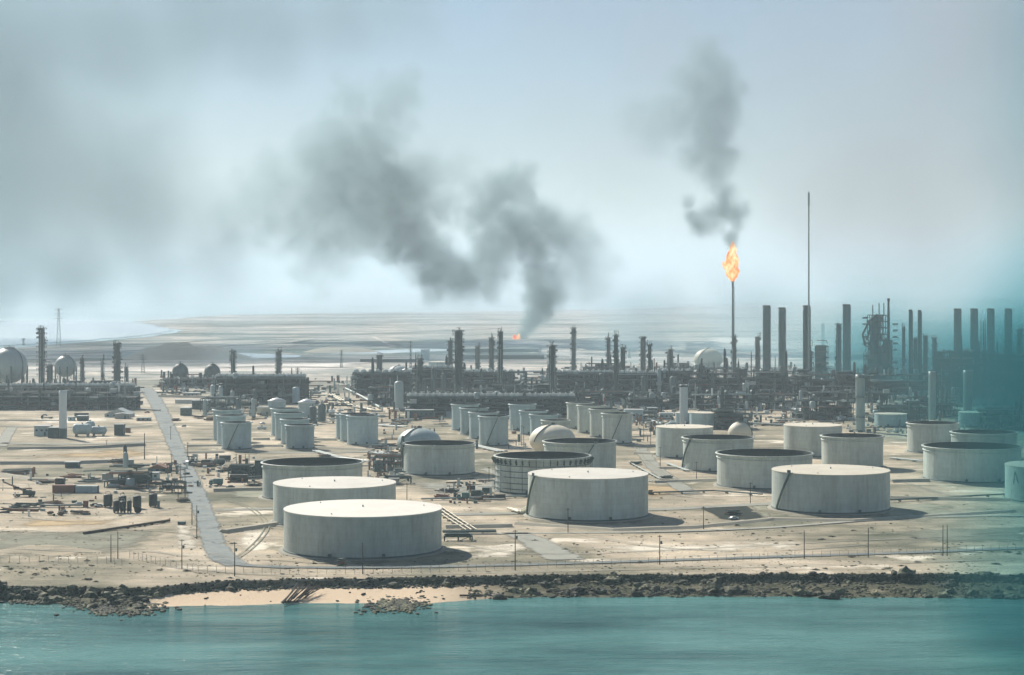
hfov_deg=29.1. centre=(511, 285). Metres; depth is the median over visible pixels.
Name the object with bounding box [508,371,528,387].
pipe bridge
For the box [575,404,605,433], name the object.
storage tank
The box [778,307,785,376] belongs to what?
stack
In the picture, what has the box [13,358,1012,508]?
yard clutter
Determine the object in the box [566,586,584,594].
boulder
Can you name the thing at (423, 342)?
ground patch
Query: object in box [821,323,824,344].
upright vessel
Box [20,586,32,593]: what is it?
boulder
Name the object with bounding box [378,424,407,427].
pipeline
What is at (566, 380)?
process unit
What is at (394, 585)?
boulder
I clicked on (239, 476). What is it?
shipping container
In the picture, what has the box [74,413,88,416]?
shipping container
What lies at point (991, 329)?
stack
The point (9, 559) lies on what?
wire fence
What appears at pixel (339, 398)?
pipeline
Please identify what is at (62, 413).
stack
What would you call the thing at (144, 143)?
sky
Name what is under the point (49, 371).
process tower
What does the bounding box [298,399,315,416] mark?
silo
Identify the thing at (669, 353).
process tower
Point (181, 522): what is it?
shipping container
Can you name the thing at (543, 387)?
process unit
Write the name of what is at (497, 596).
boulder
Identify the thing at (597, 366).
process unit
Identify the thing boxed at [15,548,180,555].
wheel track
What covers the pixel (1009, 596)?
boulder
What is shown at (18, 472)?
scrap heap
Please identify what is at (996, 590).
boulder
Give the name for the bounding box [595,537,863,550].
wheel track
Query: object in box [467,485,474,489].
shipping container
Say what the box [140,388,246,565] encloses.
road
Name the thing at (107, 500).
black tank
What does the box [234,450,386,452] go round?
sand track
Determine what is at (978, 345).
process tower
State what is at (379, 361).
process tower
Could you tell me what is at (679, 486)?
sand track
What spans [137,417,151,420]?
building
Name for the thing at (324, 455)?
scrap heap
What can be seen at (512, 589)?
boulder
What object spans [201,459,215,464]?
parked truck
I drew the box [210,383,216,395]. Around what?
upright vessel
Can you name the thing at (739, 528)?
sand track
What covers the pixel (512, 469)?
storage tank
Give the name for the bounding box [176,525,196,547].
ground patch
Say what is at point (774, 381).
process unit
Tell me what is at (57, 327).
power pylon
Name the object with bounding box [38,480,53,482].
scrap heap
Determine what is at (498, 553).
ground patch
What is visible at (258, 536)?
wheel track
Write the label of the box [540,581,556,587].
boulder
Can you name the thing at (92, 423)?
bullet tank
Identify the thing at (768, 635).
inlet water
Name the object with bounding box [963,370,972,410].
stack
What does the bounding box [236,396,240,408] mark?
upright vessel
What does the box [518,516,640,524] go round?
ground patch
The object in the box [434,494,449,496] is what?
scrap heap
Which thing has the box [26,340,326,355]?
causeway road
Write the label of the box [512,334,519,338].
pit flame
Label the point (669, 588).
boulder
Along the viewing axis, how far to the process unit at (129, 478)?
977.78 m
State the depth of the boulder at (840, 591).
661.24 m
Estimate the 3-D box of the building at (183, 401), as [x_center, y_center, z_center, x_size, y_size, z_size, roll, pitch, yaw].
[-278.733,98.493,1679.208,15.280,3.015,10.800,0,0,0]
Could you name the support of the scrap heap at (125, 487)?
on the ground
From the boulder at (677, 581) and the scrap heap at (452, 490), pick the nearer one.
the boulder at (677, 581)
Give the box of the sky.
[0,0,1023,287]
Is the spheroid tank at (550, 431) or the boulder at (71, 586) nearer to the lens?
the boulder at (71, 586)
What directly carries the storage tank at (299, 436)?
on the ground
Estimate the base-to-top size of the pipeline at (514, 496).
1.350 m
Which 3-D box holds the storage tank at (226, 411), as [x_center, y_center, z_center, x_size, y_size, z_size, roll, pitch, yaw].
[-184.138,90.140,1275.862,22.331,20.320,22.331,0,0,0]
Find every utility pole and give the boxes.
[196,505,198,538]
[232,542,236,575]
[362,543,362,573]
[513,530,517,569]
[657,535,661,564]
[868,528,868,557]
[947,525,947,555]
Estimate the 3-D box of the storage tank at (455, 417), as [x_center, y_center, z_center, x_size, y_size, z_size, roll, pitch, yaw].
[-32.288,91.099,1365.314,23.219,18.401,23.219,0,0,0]
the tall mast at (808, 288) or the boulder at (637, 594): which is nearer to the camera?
the boulder at (637, 594)
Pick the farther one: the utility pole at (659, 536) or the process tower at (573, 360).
the process tower at (573, 360)
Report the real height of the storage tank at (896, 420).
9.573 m
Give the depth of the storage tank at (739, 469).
968.31 m
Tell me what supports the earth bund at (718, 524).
on the ground
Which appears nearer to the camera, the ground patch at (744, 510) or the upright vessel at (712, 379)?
the ground patch at (744, 510)
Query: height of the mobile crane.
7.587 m
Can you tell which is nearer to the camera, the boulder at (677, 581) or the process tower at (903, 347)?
the boulder at (677, 581)
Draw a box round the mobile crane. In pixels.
[2,481,35,496]
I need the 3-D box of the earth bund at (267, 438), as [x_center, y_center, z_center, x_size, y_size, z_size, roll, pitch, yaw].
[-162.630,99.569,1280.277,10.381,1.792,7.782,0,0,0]
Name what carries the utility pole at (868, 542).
on the ground
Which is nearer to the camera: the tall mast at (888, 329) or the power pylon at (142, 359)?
the tall mast at (888, 329)
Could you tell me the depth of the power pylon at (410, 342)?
2255.43 m
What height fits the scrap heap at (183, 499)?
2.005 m
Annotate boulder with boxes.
[0,580,7,590]
[0,590,12,598]
[3,593,16,600]
[13,585,22,593]
[15,593,23,598]
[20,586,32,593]
[24,589,34,599]
[32,590,48,599]
[39,596,51,603]
[46,587,60,595]
[50,595,62,601]
[67,584,77,588]
[83,586,99,597]
[87,603,97,608]
[104,590,123,598]
[106,597,119,604]
[110,594,127,599]
[115,584,128,594]
[130,595,146,600]
[132,603,145,608]
[152,590,160,596]
[225,583,237,591]
[308,578,314,584]
[355,578,370,585]
[388,582,402,588]
[441,578,453,586]
[492,593,506,599]
[503,580,511,585]
[508,587,519,592]
[510,575,523,582]
[511,579,521,585]
[525,587,538,594]
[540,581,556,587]
[552,578,562,584]
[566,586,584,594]
[567,585,584,594]
[593,587,606,593]
[601,576,621,583]
[630,591,644,596]
[631,587,640,592]
[634,581,648,588]
[645,584,659,590]
[665,586,679,591]
[672,589,682,592]
[674,579,688,583]
[706,583,720,589]
[708,587,724,592]
[709,577,721,582]
[724,586,740,593]
[736,586,747,593]
[790,582,802,589]
[792,588,809,596]
[808,571,816,575]
[808,590,817,595]
[818,592,839,598]
[827,576,840,582]
[834,589,845,594]
[842,579,850,583]
[871,590,879,594]
[897,566,915,578]
[922,594,931,597]
[936,591,949,597]
[943,580,956,586]
[945,587,956,593]
[967,590,981,596]
[978,571,993,577]
[990,593,1004,598]
[992,587,1000,592]
[1003,594,1014,598]
[1011,594,1023,598]
[1014,577,1023,583]
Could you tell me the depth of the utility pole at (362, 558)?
683.77 m
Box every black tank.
[103,491,112,507]
[113,498,119,512]
[118,493,125,500]
[120,498,125,512]
[127,498,131,512]
[133,493,140,507]
[149,491,156,506]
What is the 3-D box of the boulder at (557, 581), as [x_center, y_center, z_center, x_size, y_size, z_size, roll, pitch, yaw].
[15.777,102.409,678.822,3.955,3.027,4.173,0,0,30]
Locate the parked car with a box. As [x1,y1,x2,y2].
[728,516,738,519]
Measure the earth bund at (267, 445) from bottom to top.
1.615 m
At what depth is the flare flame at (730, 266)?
2251.66 m
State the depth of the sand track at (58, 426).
1395.89 m
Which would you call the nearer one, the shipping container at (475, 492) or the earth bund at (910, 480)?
the shipping container at (475, 492)
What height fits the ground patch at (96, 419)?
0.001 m
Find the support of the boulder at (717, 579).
on the ground
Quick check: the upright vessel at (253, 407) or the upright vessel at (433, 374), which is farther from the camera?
the upright vessel at (433, 374)
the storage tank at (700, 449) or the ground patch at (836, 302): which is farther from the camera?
the ground patch at (836, 302)
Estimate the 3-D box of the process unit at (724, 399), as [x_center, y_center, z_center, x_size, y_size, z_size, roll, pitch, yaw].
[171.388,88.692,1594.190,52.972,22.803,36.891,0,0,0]
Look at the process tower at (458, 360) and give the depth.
1793.23 m
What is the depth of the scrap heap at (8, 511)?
867.41 m
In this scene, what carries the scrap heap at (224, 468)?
on the ground
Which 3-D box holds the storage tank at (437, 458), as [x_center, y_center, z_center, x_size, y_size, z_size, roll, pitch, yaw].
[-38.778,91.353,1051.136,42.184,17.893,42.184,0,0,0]
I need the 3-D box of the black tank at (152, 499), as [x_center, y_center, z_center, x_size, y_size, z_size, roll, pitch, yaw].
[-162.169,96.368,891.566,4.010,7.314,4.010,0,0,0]
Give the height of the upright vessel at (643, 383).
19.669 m
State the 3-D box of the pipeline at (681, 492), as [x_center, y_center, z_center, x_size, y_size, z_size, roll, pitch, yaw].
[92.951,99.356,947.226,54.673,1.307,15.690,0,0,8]
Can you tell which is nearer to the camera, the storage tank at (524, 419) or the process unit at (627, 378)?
the storage tank at (524, 419)
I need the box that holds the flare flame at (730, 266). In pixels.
[722,241,739,280]
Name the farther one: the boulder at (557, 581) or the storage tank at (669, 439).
the storage tank at (669, 439)
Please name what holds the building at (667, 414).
on the ground
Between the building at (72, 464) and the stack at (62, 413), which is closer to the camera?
the building at (72, 464)
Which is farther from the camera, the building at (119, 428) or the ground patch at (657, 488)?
the building at (119, 428)
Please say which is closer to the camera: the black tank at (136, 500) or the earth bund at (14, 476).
the black tank at (136, 500)
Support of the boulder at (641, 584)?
on the ground
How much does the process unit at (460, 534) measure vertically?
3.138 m
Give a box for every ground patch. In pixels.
[0,531,152,558]
[3,468,31,471]
[25,520,105,525]
[33,418,112,423]
[59,450,146,457]
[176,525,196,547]
[187,320,447,326]
[216,362,365,366]
[233,491,262,497]
[241,531,269,550]
[308,343,358,345]
[314,559,384,562]
[392,340,447,344]
[408,474,476,477]
[409,481,493,493]
[472,538,526,556]
[495,341,558,344]
[506,346,534,347]
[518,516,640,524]
[545,352,604,357]
[618,542,795,552]
[648,485,677,495]
[673,299,983,305]
[702,506,761,519]
[707,337,776,345]
[753,505,769,516]
[770,512,886,518]
[884,503,956,521]
[902,527,1023,541]
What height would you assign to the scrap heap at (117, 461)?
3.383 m
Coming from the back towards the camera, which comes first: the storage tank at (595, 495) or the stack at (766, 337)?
the stack at (766, 337)
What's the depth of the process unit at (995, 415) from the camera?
1376.57 m
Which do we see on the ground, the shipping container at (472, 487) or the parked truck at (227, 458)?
the parked truck at (227, 458)
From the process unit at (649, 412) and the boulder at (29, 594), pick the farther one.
the process unit at (649, 412)
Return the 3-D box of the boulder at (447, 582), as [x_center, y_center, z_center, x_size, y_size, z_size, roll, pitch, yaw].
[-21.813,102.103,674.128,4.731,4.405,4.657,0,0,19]
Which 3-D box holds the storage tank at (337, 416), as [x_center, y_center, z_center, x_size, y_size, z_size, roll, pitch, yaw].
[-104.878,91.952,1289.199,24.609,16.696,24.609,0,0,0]
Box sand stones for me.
[0,455,1023,577]
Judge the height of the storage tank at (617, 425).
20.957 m
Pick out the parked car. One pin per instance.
(733, 517)
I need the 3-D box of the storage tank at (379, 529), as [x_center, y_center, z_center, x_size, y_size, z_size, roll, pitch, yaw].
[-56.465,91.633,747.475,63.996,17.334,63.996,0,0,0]
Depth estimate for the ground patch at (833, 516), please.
856.47 m
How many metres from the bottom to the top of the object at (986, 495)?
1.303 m
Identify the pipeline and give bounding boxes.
[7,508,38,512]
[36,504,82,507]
[106,407,160,410]
[312,450,367,461]
[329,394,374,410]
[345,387,380,408]
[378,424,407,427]
[421,495,525,500]
[438,504,476,529]
[442,529,495,533]
[475,445,502,451]
[507,506,525,512]
[629,461,660,478]
[648,490,762,494]
[665,462,689,470]
[749,422,783,425]
[762,404,813,410]
[889,457,922,461]
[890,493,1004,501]
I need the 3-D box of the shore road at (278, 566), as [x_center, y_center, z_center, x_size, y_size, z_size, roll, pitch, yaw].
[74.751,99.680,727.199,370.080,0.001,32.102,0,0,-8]
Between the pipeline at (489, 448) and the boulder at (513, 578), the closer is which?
the boulder at (513, 578)
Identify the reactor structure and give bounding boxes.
[862,303,898,379]
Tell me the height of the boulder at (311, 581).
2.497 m
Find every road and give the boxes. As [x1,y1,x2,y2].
[18,323,657,349]
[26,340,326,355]
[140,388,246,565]
[214,547,1023,567]
[536,331,1016,340]
[625,309,1002,314]
[661,319,981,324]
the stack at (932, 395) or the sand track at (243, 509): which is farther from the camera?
the stack at (932, 395)
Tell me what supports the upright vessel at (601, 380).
on the ground
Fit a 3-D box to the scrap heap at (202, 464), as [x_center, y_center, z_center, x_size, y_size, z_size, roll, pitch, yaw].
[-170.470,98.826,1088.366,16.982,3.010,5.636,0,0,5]
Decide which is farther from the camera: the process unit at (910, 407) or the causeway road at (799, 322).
the causeway road at (799, 322)
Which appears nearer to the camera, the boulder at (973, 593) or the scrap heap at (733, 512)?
the boulder at (973, 593)
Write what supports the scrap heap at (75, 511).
on the ground
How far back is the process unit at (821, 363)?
2111.16 m
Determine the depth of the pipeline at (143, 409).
1580.15 m
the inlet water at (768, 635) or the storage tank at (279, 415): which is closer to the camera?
the inlet water at (768, 635)
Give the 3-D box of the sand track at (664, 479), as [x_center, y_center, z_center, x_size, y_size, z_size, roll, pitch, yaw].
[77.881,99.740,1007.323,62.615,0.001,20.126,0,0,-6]
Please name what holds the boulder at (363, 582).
on the ground
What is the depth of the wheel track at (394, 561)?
715.12 m
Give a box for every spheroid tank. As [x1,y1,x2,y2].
[388,365,404,371]
[397,426,439,452]
[529,422,575,450]
[694,347,722,366]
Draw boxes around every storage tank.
[210,408,242,440]
[215,414,246,443]
[218,421,254,450]
[258,455,363,500]
[268,407,299,435]
[269,476,395,527]
[272,412,304,440]
[278,418,309,444]
[278,499,446,560]
[282,424,317,449]
[335,412,352,439]
[337,412,372,442]
[344,414,381,445]
[400,438,477,476]
[428,361,444,364]
[449,403,479,430]
[457,406,488,435]
[466,411,499,439]
[477,414,511,446]
[491,449,593,495]
[508,403,536,430]
[517,409,548,435]
[523,468,652,522]
[527,413,558,438]
[540,419,570,428]
[542,436,617,467]
[566,401,593,429]
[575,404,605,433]
[587,408,619,437]
[601,412,634,444]
[653,424,712,458]
[675,412,689,423]
[679,432,754,472]
[689,411,720,428]
[713,446,813,490]
[767,464,894,514]
[784,423,841,457]
[820,431,886,467]
[874,412,906,427]
[904,419,959,453]
[919,440,1022,483]
[949,427,1018,444]
[958,411,985,427]
[1001,460,1023,503]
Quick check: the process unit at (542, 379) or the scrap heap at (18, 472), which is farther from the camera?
the process unit at (542, 379)
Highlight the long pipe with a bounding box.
[83,519,170,533]
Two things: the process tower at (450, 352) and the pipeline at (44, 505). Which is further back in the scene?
the process tower at (450, 352)
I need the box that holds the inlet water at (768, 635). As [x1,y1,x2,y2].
[0,596,1023,674]
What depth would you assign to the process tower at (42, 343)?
1986.43 m
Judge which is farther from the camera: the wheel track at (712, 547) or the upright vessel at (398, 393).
the upright vessel at (398, 393)
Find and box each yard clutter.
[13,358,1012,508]
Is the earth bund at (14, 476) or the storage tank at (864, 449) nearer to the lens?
the earth bund at (14, 476)
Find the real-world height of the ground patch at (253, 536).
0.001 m
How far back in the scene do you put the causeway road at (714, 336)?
3842.24 m
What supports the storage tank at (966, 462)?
on the ground
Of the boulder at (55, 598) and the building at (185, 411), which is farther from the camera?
the building at (185, 411)
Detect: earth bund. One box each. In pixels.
[0,419,58,420]
[0,457,128,464]
[0,472,65,479]
[7,443,145,449]
[158,395,205,397]
[184,451,223,452]
[188,444,221,446]
[191,438,212,439]
[213,487,262,491]
[219,521,278,533]
[253,437,269,439]
[253,444,282,446]
[314,438,335,440]
[314,446,374,450]
[445,523,512,528]
[476,479,493,481]
[514,517,774,530]
[633,452,655,454]
[634,444,654,446]
[651,478,716,482]
[658,466,680,469]
[768,509,1016,521]
[890,478,930,482]
[890,495,1011,501]
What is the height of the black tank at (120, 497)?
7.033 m
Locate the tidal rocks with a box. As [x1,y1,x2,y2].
[0,593,437,620]
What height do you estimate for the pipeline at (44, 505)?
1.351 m
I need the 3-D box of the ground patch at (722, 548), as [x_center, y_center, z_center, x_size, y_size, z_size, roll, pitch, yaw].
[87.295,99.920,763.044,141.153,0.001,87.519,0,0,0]
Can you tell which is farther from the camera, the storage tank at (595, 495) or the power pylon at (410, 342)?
the power pylon at (410, 342)
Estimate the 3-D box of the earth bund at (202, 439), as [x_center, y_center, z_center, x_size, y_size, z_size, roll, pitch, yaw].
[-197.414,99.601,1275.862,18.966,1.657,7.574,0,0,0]
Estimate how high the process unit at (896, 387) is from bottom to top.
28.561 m
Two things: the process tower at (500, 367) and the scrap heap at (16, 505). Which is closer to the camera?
the scrap heap at (16, 505)
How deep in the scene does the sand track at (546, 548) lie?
751.22 m
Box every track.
[0,427,16,445]
[0,529,201,536]
[3,441,162,444]
[7,426,144,426]
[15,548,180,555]
[21,548,186,555]
[170,559,986,574]
[177,559,992,574]
[215,508,272,510]
[227,500,264,557]
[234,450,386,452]
[235,501,269,557]
[265,548,505,562]
[271,549,506,562]
[372,337,395,346]
[448,502,771,514]
[460,534,1001,553]
[460,535,983,553]
[471,515,1023,533]
[479,468,494,473]
[502,531,582,559]
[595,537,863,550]
[601,537,867,550]
[635,448,699,493]
[636,442,691,484]
[648,479,716,482]
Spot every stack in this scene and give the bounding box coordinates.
[59,390,66,437]
[679,384,687,423]
[731,281,734,366]
[743,383,749,392]
[762,305,770,370]
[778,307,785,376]
[803,305,810,378]
[842,304,850,370]
[852,374,867,431]
[909,309,912,378]
[918,310,921,378]
[929,371,936,419]
[954,308,961,350]
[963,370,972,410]
[970,308,977,350]
[987,308,994,364]
[1004,308,1011,353]
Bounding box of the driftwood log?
[460,594,483,595]
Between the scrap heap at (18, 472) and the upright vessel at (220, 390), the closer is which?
the scrap heap at (18, 472)
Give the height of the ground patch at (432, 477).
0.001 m
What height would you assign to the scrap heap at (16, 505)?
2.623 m
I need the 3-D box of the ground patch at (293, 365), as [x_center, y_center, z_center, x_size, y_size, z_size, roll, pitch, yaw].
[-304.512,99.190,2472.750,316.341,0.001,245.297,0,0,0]
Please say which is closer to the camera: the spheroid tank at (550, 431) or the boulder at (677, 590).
the boulder at (677, 590)
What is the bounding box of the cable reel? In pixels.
[134,506,141,512]
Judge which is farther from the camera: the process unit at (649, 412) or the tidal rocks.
the process unit at (649, 412)
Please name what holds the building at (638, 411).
on the ground
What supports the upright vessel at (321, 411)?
on the ground
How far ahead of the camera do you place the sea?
14025.35 m
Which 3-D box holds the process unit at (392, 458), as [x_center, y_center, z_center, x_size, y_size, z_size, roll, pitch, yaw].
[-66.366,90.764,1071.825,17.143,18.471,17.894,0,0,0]
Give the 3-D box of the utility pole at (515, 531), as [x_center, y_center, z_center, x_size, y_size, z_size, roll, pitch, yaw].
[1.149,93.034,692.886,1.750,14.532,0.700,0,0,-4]
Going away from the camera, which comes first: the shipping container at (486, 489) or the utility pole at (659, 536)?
the utility pole at (659, 536)
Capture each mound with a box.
[122,342,250,359]
[304,346,377,352]
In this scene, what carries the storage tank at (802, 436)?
on the ground
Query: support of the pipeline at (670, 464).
attached to the storage tank at (700, 449)
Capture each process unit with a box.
[0,375,139,394]
[0,379,139,409]
[51,377,120,383]
[102,445,151,487]
[159,480,186,492]
[160,372,219,387]
[200,393,253,410]
[215,366,309,403]
[228,464,254,477]
[351,357,412,394]
[368,375,406,405]
[373,436,403,470]
[384,475,411,484]
[400,382,574,416]
[411,354,454,391]
[420,378,533,392]
[444,532,472,540]
[453,363,514,391]
[474,368,549,392]
[514,368,548,391]
[556,358,613,394]
[569,382,632,404]
[583,354,620,370]
[611,360,661,391]
[627,381,691,409]
[643,411,656,417]
[654,360,693,391]
[662,354,690,370]
[688,348,746,395]
[690,382,757,409]
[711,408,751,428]
[740,350,808,395]
[755,387,800,409]
[792,390,854,419]
[794,361,874,397]
[808,385,891,402]
[811,340,813,370]
[815,340,828,378]
[867,366,949,399]
[868,395,928,422]
[894,385,959,416]
[934,321,991,396]
[976,321,1023,396]
[977,394,1023,429]
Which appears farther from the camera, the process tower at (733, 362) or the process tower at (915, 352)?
the process tower at (733, 362)
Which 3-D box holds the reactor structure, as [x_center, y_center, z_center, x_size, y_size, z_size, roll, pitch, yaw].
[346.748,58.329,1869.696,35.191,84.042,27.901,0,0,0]
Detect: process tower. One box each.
[36,325,47,382]
[45,362,53,382]
[79,355,85,382]
[101,354,104,379]
[112,340,122,381]
[124,363,128,381]
[229,348,236,373]
[275,347,282,372]
[376,352,383,371]
[415,355,423,392]
[447,337,452,365]
[452,327,464,391]
[475,342,480,369]
[488,332,494,370]
[497,327,503,382]
[546,341,557,392]
[570,325,576,371]
[604,332,611,370]
[612,330,619,389]
[620,344,626,369]
[639,336,646,370]
[646,340,652,387]
[665,346,675,368]
[730,333,737,366]
[754,333,760,374]
[835,323,841,371]
[902,323,905,378]
[913,335,917,378]
[922,333,928,371]
[931,335,937,370]
[977,340,979,350]
[1015,327,1023,358]
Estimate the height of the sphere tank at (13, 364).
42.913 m
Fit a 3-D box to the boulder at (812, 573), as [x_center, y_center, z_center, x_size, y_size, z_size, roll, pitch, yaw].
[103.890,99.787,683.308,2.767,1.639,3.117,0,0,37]
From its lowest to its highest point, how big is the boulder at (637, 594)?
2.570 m
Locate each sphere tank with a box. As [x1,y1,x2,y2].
[0,347,27,382]
[54,353,76,382]
[172,361,188,376]
[204,362,220,376]
[728,418,752,435]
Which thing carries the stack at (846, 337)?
on the ground
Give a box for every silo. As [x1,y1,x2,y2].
[267,397,285,407]
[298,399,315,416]
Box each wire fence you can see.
[5,555,128,564]
[129,551,457,573]
[458,549,863,571]
[874,543,1019,555]
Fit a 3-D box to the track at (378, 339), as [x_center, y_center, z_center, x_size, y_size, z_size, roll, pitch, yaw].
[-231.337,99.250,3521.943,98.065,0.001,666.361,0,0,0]
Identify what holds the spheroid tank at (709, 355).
on the ground
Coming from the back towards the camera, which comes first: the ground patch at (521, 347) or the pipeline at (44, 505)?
the ground patch at (521, 347)
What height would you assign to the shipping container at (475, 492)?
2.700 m
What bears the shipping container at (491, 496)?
on the ground
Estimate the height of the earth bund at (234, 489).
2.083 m
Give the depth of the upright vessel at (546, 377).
1794.28 m
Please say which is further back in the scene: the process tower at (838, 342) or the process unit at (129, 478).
the process tower at (838, 342)
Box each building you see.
[34,425,52,435]
[47,427,58,437]
[64,461,80,467]
[68,416,75,420]
[77,415,89,420]
[105,407,134,416]
[113,423,125,434]
[115,412,131,418]
[125,427,130,432]
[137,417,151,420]
[147,463,168,471]
[152,471,160,479]
[175,399,193,402]
[180,407,191,415]
[183,392,200,395]
[191,399,211,408]
[256,406,271,414]
[360,358,416,361]
[405,409,433,418]
[421,349,429,359]
[453,348,538,351]
[463,354,543,358]
[624,409,642,421]
[647,407,656,409]
[659,412,673,419]
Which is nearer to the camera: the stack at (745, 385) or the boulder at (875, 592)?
the boulder at (875, 592)
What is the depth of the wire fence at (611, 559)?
707.28 m
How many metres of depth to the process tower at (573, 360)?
2227.16 m
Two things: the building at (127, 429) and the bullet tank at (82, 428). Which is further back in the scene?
the building at (127, 429)
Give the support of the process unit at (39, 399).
on the ground
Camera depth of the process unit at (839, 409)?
1471.26 m
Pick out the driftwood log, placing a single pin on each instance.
(471, 594)
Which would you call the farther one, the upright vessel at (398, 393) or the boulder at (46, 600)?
the upright vessel at (398, 393)
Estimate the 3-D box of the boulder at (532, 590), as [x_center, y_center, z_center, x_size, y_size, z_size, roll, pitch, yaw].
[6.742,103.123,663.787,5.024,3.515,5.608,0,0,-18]
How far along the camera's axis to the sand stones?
719.26 m
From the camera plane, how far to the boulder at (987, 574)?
683.08 m
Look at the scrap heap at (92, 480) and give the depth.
1002.04 m
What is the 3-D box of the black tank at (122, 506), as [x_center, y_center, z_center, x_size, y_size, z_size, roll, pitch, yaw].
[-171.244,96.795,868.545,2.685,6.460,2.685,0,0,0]
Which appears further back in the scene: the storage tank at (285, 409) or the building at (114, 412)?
the building at (114, 412)
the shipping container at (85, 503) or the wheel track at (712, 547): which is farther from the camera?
the shipping container at (85, 503)
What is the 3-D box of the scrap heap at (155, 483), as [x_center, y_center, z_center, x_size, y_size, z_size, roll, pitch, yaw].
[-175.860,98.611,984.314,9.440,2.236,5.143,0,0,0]
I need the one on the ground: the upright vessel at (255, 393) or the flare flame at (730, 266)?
the upright vessel at (255, 393)
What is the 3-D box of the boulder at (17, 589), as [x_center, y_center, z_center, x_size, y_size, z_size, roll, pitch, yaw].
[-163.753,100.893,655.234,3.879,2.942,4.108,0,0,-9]
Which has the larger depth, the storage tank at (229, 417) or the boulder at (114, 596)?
the storage tank at (229, 417)
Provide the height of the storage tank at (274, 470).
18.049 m
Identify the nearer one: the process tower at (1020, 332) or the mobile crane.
the mobile crane
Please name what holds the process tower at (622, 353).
on the ground
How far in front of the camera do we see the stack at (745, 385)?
1710.51 m
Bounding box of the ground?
[0,297,1023,607]
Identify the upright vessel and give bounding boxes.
[203,398,206,416]
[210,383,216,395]
[219,384,222,399]
[230,389,234,401]
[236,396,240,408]
[251,397,255,417]
[253,390,257,403]
[278,386,285,399]
[292,387,299,403]
[309,404,316,422]
[318,401,325,420]
[394,381,403,408]
[431,366,436,391]
[442,371,445,391]
[509,373,512,382]
[545,371,548,382]
[599,371,604,393]
[641,375,645,396]
[657,367,661,391]
[670,376,675,391]
[711,370,713,392]
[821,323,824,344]
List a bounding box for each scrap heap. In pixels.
[0,507,12,512]
[1,470,34,473]
[8,502,43,507]
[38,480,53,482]
[41,500,63,503]
[60,472,85,477]
[70,510,82,513]
[77,477,104,481]
[80,511,90,514]
[108,459,122,463]
[116,484,148,489]
[150,481,161,485]
[176,497,189,501]
[188,462,217,466]
[219,466,230,470]
[246,481,262,485]
[319,454,330,456]
[337,558,346,565]
[434,488,459,492]
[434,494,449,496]
[469,497,488,500]
[660,475,672,477]
[724,509,742,514]
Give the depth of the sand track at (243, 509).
878.66 m
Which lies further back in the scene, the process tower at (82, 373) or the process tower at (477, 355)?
the process tower at (477, 355)
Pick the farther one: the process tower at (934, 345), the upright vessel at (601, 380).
the process tower at (934, 345)
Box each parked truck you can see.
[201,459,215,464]
[209,478,222,485]
[210,459,224,464]
[215,455,230,461]
[457,492,468,499]
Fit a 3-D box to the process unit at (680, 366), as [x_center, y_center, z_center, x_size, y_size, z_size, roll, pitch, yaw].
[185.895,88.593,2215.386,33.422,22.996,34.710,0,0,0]
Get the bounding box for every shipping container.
[52,485,75,492]
[55,478,64,484]
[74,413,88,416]
[75,485,98,492]
[83,500,87,506]
[178,521,185,524]
[230,474,247,481]
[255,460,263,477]
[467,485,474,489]
[471,490,481,495]
[481,495,494,499]
[482,487,489,492]
[494,494,505,499]
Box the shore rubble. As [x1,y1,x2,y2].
[4,571,1023,608]
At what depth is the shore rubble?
670.73 m
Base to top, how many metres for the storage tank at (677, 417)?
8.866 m
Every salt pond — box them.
[239,353,300,357]
[326,349,446,353]
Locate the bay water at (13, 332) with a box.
[0,321,171,345]
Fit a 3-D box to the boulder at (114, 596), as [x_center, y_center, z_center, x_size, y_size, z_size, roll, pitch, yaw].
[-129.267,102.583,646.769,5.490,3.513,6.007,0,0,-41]
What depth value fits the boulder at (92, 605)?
634.74 m
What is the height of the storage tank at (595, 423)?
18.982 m
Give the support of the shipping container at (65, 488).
on the ground
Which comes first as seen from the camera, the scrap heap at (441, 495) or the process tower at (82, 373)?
the scrap heap at (441, 495)
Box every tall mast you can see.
[808,192,809,389]
[887,298,889,370]
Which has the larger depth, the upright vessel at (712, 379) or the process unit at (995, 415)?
the upright vessel at (712, 379)
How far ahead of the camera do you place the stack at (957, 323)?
2052.34 m
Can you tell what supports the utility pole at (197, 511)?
on the ground
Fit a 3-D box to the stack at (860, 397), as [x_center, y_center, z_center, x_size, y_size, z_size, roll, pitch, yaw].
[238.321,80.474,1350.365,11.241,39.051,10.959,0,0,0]
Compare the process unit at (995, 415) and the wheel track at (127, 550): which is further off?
the process unit at (995, 415)
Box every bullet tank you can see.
[72,422,91,436]
[85,420,94,426]
[91,425,106,435]
[257,425,266,429]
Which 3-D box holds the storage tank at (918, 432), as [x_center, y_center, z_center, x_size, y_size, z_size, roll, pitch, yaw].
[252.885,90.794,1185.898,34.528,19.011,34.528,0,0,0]
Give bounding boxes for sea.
[0,288,1023,348]
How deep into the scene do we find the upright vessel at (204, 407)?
1502.90 m
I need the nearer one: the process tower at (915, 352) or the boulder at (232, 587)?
the boulder at (232, 587)
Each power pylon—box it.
[54,308,62,345]
[139,354,146,372]
[408,341,412,366]
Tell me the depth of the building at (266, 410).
1522.63 m

